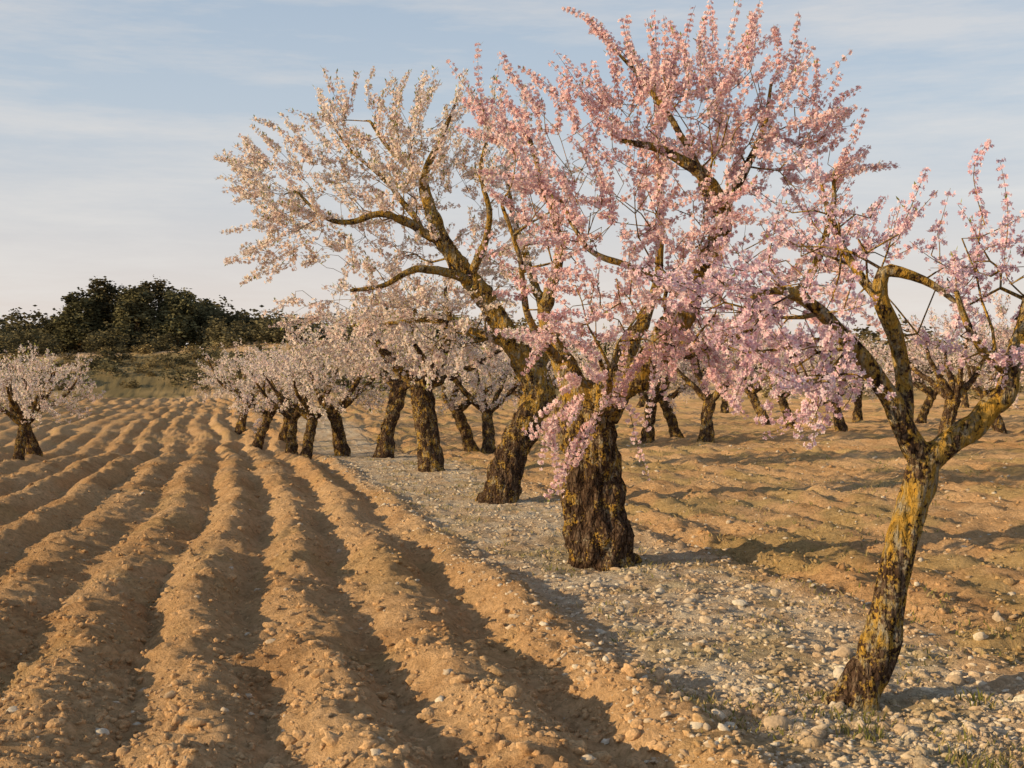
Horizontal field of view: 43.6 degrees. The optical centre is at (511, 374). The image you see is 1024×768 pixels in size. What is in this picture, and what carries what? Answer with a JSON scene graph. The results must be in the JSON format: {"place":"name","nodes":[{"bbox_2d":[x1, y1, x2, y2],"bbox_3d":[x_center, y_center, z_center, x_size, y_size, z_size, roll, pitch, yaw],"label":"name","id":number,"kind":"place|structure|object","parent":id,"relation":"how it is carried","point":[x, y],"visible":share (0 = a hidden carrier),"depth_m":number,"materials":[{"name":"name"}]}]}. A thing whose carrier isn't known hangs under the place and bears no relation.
{"place":"outdoors","nodes":[
{"label":"outdoors","id":0,"kind":"place"},
{"bbox_2d":[0,340,1023,767],"bbox_3d":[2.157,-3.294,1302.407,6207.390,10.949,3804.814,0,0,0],"label":"ground","id":1,"kind":"structure","parent":0,"point":[148,422],"depth_m":10.87,"materials":[{"name":"soil"}]},
{"bbox_2d":[0,329,15,339],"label":"evergreen tree","id":2,"kind":"object","parent":1,"relation":"on","point":[5,331],"visible":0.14,"depth_m":109.56,"materials":[{"name":"green plant"}]},
{"bbox_2d":[1,328,24,342],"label":"evergreen tree","id":3,"kind":"object","parent":1,"relation":"on","point":[14,331],"visible":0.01,"depth_m":111.12,"materials":[{"name":"green plant"}]},
{"bbox_2d":[0,358,35,413],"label":"almond tree","id":4,"kind":"object","parent":1,"relation":"on","point":[7,401],"visible":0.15,"depth_m":30.09,"materials":[{"name":"white plant"}]},
{"bbox_2d":[21,329,49,350],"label":"evergreen tree","id":5,"kind":"object","parent":1,"relation":"on","point":[33,333],"visible":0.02,"depth_m":109.35,"materials":[{"name":"green plant"}]},
{"bbox_2d":[0,347,92,460],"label":"almond tree","id":6,"kind":"object","parent":1,"relation":"on","point":[22,421],"visible":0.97,"depth_m":25.56,"materials":[{"name":"white plant"}]},
{"bbox_2d":[0,341,105,456],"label":"almond tree","id":7,"kind":"object","parent":1,"relation":"on","point":[32,446],"visible":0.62,"depth_m":28.46,"materials":[{"name":"white plant"}]},
{"bbox_2d":[41,311,77,352],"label":"evergreen tree","id":8,"kind":"object","parent":1,"relation":"on","point":[49,328],"visible":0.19,"depth_m":102.20,"materials":[{"name":"green plant"}]},
{"bbox_2d":[48,287,110,351],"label":"evergreen tree","id":9,"kind":"object","parent":1,"relation":"on","point":[86,310],"visible":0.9,"depth_m":97.31,"materials":[{"name":"green plant"}]},
{"bbox_2d":[73,276,133,349],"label":"evergreen tree","id":10,"kind":"object","parent":1,"relation":"on","point":[109,293],"visible":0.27,"depth_m":99.94,"materials":[{"name":"green plant"}]},
{"bbox_2d":[108,281,159,350],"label":"evergreen tree","id":11,"kind":"object","parent":1,"relation":"on","point":[131,303],"visible":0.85,"depth_m":97.32,"materials":[{"name":"green plant"}]},
{"bbox_2d":[121,276,177,349],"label":"evergreen tree","id":12,"kind":"object","parent":1,"relation":"on","point":[157,289],"visible":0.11,"depth_m":101.20,"materials":[{"name":"green plant"}]},
{"bbox_2d":[150,287,201,347],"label":"evergreen tree","id":13,"kind":"object","parent":1,"relation":"on","point":[177,311],"visible":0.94,"depth_m":98.15,"materials":[{"name":"green plant"}]},
{"bbox_2d":[0,295,355,347],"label":"distant trees","id":14,"kind":"object","parent":1,"relation":"on","point":[27,325],"visible":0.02,"depth_m":113.20,"materials":[{"name":"green plant"}]},
{"bbox_2d":[0,342,410,391],"bbox_3d":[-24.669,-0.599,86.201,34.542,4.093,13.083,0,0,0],"label":"shrubs","id":15,"kind":"object","parent":1,"relation":"on","point":[98,363],"visible":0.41,"depth_m":85.83,"materials":[{"name":"green plant"}]},
{"bbox_2d":[186,296,228,346],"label":"evergreen tree","id":16,"kind":"object","parent":1,"relation":"on","point":[206,308],"visible":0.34,"depth_m":101.18,"materials":[{"name":"green plant"}]},
{"bbox_2d":[0,308,420,355],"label":"shrubs","id":17,"kind":"object","parent":1,"relation":"on","point":[259,331],"visible":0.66,"depth_m":94.75,"materials":[{"name":"green plant"}]},
{"bbox_2d":[199,311,250,343],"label":"evergreen tree","id":18,"kind":"object","parent":1,"relation":"on","point":[229,320],"visible":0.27,"depth_m":99.43,"materials":[{"name":"green plant"}]},
{"bbox_2d":[187,338,286,434],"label":"almond tree","id":19,"kind":"object","parent":1,"relation":"on","point":[240,427],"visible":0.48,"depth_m":40.86,"materials":[{"name":"pink plant"}]},
{"bbox_2d":[197,349,297,449],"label":"almond tree","id":20,"kind":"object","parent":1,"relation":"on","point":[258,441],"visible":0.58,"depth_m":34.92,"materials":[{"name":"pink plant"}]},
{"bbox_2d":[244,315,270,328],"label":"evergreen tree","id":21,"kind":"object","parent":1,"relation":"on","point":[246,320],"visible":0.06,"depth_m":101.17,"materials":[{"name":"green plant"}]},
{"bbox_2d":[222,341,309,411],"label":"almond tree","id":22,"kind":"object","parent":1,"relation":"on","point":[255,350],"visible":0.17,"depth_m":47.78,"materials":[{"name":"pink plant"}]},
{"bbox_2d":[232,346,314,442],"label":"almond tree","id":23,"kind":"object","parent":1,"relation":"on","point":[283,433],"visible":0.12,"depth_m":36.77,"materials":[{"name":"pink plant"}]},
{"bbox_2d":[233,341,349,453],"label":"almond tree","id":24,"kind":"object","parent":1,"relation":"on","point":[291,415],"visible":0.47,"depth_m":31.45,"materials":[{"name":"pink plant"}]},
{"bbox_2d":[243,344,359,458],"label":"almond tree","id":25,"kind":"object","parent":1,"relation":"on","point":[311,415],"visible":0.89,"depth_m":28.47,"materials":[{"name":"pink plant"}]},
{"bbox_2d":[275,317,401,455],"bbox_3d":[-3.738,0.431,29.424,3.089,3.640,3.852,0,0,-20],"label":"almond tree","id":26,"kind":"object","parent":1,"relation":"on","point":[341,447],"visible":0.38,"depth_m":29.14,"materials":[{"name":"pink plant"}]},
{"bbox_2d":[300,304,459,457],"bbox_3d":[-2.887,0.198,28.398,3.641,3.627,2.742,0,0,0],"label":"almond tree","id":27,"kind":"object","parent":1,"relation":"on","point":[385,446],"visible":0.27,"depth_m":28.16,"materials":[{"name":"pink plant"}]},
{"bbox_2d":[213,62,594,504],"bbox_3d":[-1.429,-1.025,16.697,5.012,6.046,3.238,0,0,0],"label":"almond tree","id":28,"kind":"object","parent":1,"relation":"on","point":[505,471],"visible":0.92,"depth_m":16.42,"materials":[{"name":"white plant"}]},
{"bbox_2d":[281,259,534,471],"bbox_3d":[-1.649,-0.076,22.009,4.642,4.146,3.166,0,0,0],"label":"almond tree","id":29,"kind":"object","parent":1,"relation":"on","point":[430,456],"visible":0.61,"depth_m":22.00,"materials":[{"name":"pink plant"}]},
{"bbox_2d":[421,335,510,451],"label":"almond tree","id":30,"kind":"object","parent":1,"relation":"on","point":[469,444],"visible":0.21,"depth_m":32.75,"materials":[{"name":"pink plant"}]},
{"bbox_2d":[427,328,557,453],"bbox_3d":[-0.753,0.476,30.983,3.811,3.601,3.056,0,0,39],"label":"almond tree","id":31,"kind":"object","parent":1,"relation":"on","point":[485,409],"visible":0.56,"depth_m":30.94,"materials":[{"name":"pink plant"}]},
{"bbox_2d":[0,456,1023,767],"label":"stones","id":32,"kind":"object","parent":1,"relation":"on","point":[6,736],"visible":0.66,"depth_m":6.88,"materials":[{"name":"beige stone"}]},
{"bbox_2d":[0,516,1023,767],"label":"soil clods","id":33,"kind":"object","parent":1,"relation":"on","point":[468,758],"visible":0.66,"depth_m":6.45,"materials":[{"name":"brown soil"}]},
{"bbox_2d":[470,349,553,410],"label":"almond tree","id":34,"kind":"object","parent":1,"relation":"on","point":[520,386],"visible":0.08,"depth_m":39.76,"materials":[{"name":"pink plant"}]},
{"bbox_2d":[548,343,592,414],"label":"almond tree","id":35,"kind":"object","parent":1,"relation":"on","point":[556,409],"visible":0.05,"depth_m":51.96,"materials":[{"name":"pink plant"}]},
{"bbox_2d":[568,337,617,380],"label":"almond tree","id":36,"kind":"object","parent":1,"relation":"on","point":[585,358],"visible":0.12,"depth_m":45.86,"materials":[{"name":"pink plant"}]},
{"bbox_2d":[609,351,649,407],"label":"almond tree","id":37,"kind":"object","parent":1,"relation":"on","point":[641,403],"visible":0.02,"depth_m":61.93,"materials":[{"name":"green plant"}]},
{"bbox_2d":[583,316,705,443],"bbox_3d":[3.273,0.251,32.871,3.051,3.672,3.689,0,0,31],"label":"almond tree","id":38,"kind":"object","parent":1,"relation":"on","point":[648,437],"visible":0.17,"depth_m":32.69,"materials":[{"name":"pink plant"}]},
{"bbox_2d":[321,456,1023,767],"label":"stones","id":39,"kind":"object","parent":1,"relation":"on","point":[683,753],"visible":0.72,"depth_m":7.58,"materials":[{"name":"gravel"}]},
{"bbox_2d":[446,0,899,571],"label":"almond tree","id":40,"kind":"object","parent":1,"relation":"on","point":[598,532],"visible":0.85,"depth_m":10.52,"materials":[{"name":"pink plant"}]},
{"bbox_2d":[349,299,1022,373],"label":"distant trees","id":41,"kind":"object","parent":1,"relation":"on","point":[863,333],"visible":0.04,"depth_m":104.28,"materials":[{"name":"green plant"}]},
{"bbox_2d":[644,336,738,437],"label":"almond tree","id":42,"kind":"object","parent":1,"relation":"on","point":[672,422],"visible":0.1,"depth_m":34.81,"materials":[{"name":"pink plant"}]},
{"bbox_2d":[401,437,1023,632],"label":"stones","id":43,"kind":"object","parent":1,"relation":"on","point":[920,559],"visible":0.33,"depth_m":16.82,"materials":[{"name":"stone"}]},
{"bbox_2d":[643,299,786,441],"bbox_3d":[5.014,0.093,32.012,3.663,3.840,3.991,0,0,26],"label":"almond tree","id":44,"kind":"object","parent":1,"relation":"on","point":[706,433],"visible":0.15,"depth_m":31.79,"materials":[{"name":"pink plant"}]},
{"bbox_2d":[409,354,1023,399],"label":"shrubs","id":45,"kind":"object","parent":1,"relation":"on","point":[764,394],"visible":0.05,"depth_m":82.87,"materials":[{"name":"green plant"}]},
{"bbox_2d":[691,346,757,413],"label":"almond tree","id":46,"kind":"object","parent":1,"relation":"on","point":[724,406],"visible":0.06,"depth_m":54.80,"materials":[{"name":"plant"}]},
{"bbox_2d":[724,324,814,424],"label":"almond tree","id":47,"kind":"object","parent":1,"relation":"on","point":[752,396],"visible":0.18,"depth_m":43.01,"materials":[{"name":"pink plant"}]},
{"bbox_2d":[744,340,832,428],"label":"almond tree","id":48,"kind":"object","parent":1,"relation":"on","point":[783,403],"visible":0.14,"depth_m":39.81,"materials":[{"name":"pink plant"}]},
{"bbox_2d":[787,348,831,406],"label":"almond tree","id":49,"kind":"object","parent":1,"relation":"on","point":[807,369],"visible":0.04,"depth_m":59.78,"materials":[{"name":"pink plant"}]},
{"bbox_2d":[610,567,1014,736],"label":"stones","id":50,"kind":"object","parent":1,"relation":"on","point":[774,722],"visible":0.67,"depth_m":6.68,"materials":[{"name":"stone"}]},
{"bbox_2d":[626,135,1023,711],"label":"almond tree","id":51,"kind":"object","parent":1,"relation":"on","point":[864,679],"visible":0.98,"depth_m":6.32,"materials":[{"name":"pink plant"}]},
{"bbox_2d":[799,331,894,431],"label":"almond tree","id":52,"kind":"object","parent":1,"relation":"on","point":[840,424],"visible":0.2,"depth_m":37.84,"materials":[{"name":"pink plant"}]},
{"bbox_2d":[815,333,891,422],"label":"almond tree","id":53,"kind":"object","parent":1,"relation":"on","point":[857,413],"visible":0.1,"depth_m":45.73,"materials":[{"name":"pink plant"}]},
{"bbox_2d":[871,340,926,387],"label":"almond tree","id":54,"kind":"object","parent":1,"relation":"on","point":[891,360],"visible":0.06,"depth_m":55.44,"materials":[{"name":"pink plant"}]},
{"bbox_2d":[797,683,1023,767],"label":"grass","id":55,"kind":"structure","parent":1,"relation":"on","point":[879,733],"depth_m":5.90,"materials":[{"name":"green plant"}]},
{"bbox_2d":[871,336,966,422],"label":"almond tree","id":56,"kind":"object","parent":1,"relation":"on","point":[929,392],"visible":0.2,"depth_m":43.78,"materials":[{"name":"pink plant"}]},
{"bbox_2d":[867,293,1014,435],"bbox_3d":[10.596,0.016,31.130,3.798,3.982,4.138,0,0,-20],"label":"almond tree","id":57,"kind":"object","parent":1,"relation":"on","point":[951,393],"visible":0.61,"depth_m":30.89,"materials":[{"name":"pink plant"}]},
{"bbox_2d":[923,342,997,407],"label":"almond tree","id":58,"kind":"object","parent":1,"relation":"on","point":[964,401],"visible":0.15,"depth_m":61.95,"materials":[{"name":"pink plant"}]},
{"bbox_2d":[947,320,1023,433],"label":"almond tree","id":59,"kind":"object","parent":1,"relation":"on","point":[998,424],"visible":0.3,"depth_m":36.93,"materials":[{"name":"pink plant"}]},
{"bbox_2d":[976,292,1023,370],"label":"almond tree","id":60,"kind":"object","parent":1,"relation":"on","point":[1005,332],"visible":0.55,"depth_m":29.75,"materials":[{"name":"pink plant"}]},
{"bbox_2d":[0,0,1023,356],"label":"sky","id":61,"kind":"structure","parent":0,"point":[115,115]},
{"bbox_2d":[329,455,1023,767],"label":"grass","id":62,"kind":"structure","parent":0,"point":[698,701],"depth_m":7.39,"materials":[{"name":"green plant"}]},
{"bbox_2d":[455,427,1023,665],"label":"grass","id":63,"kind":"structure","parent":0,"point":[934,597],"depth_m":13.09,"materials":[{"name":"green plant"}]}
]}

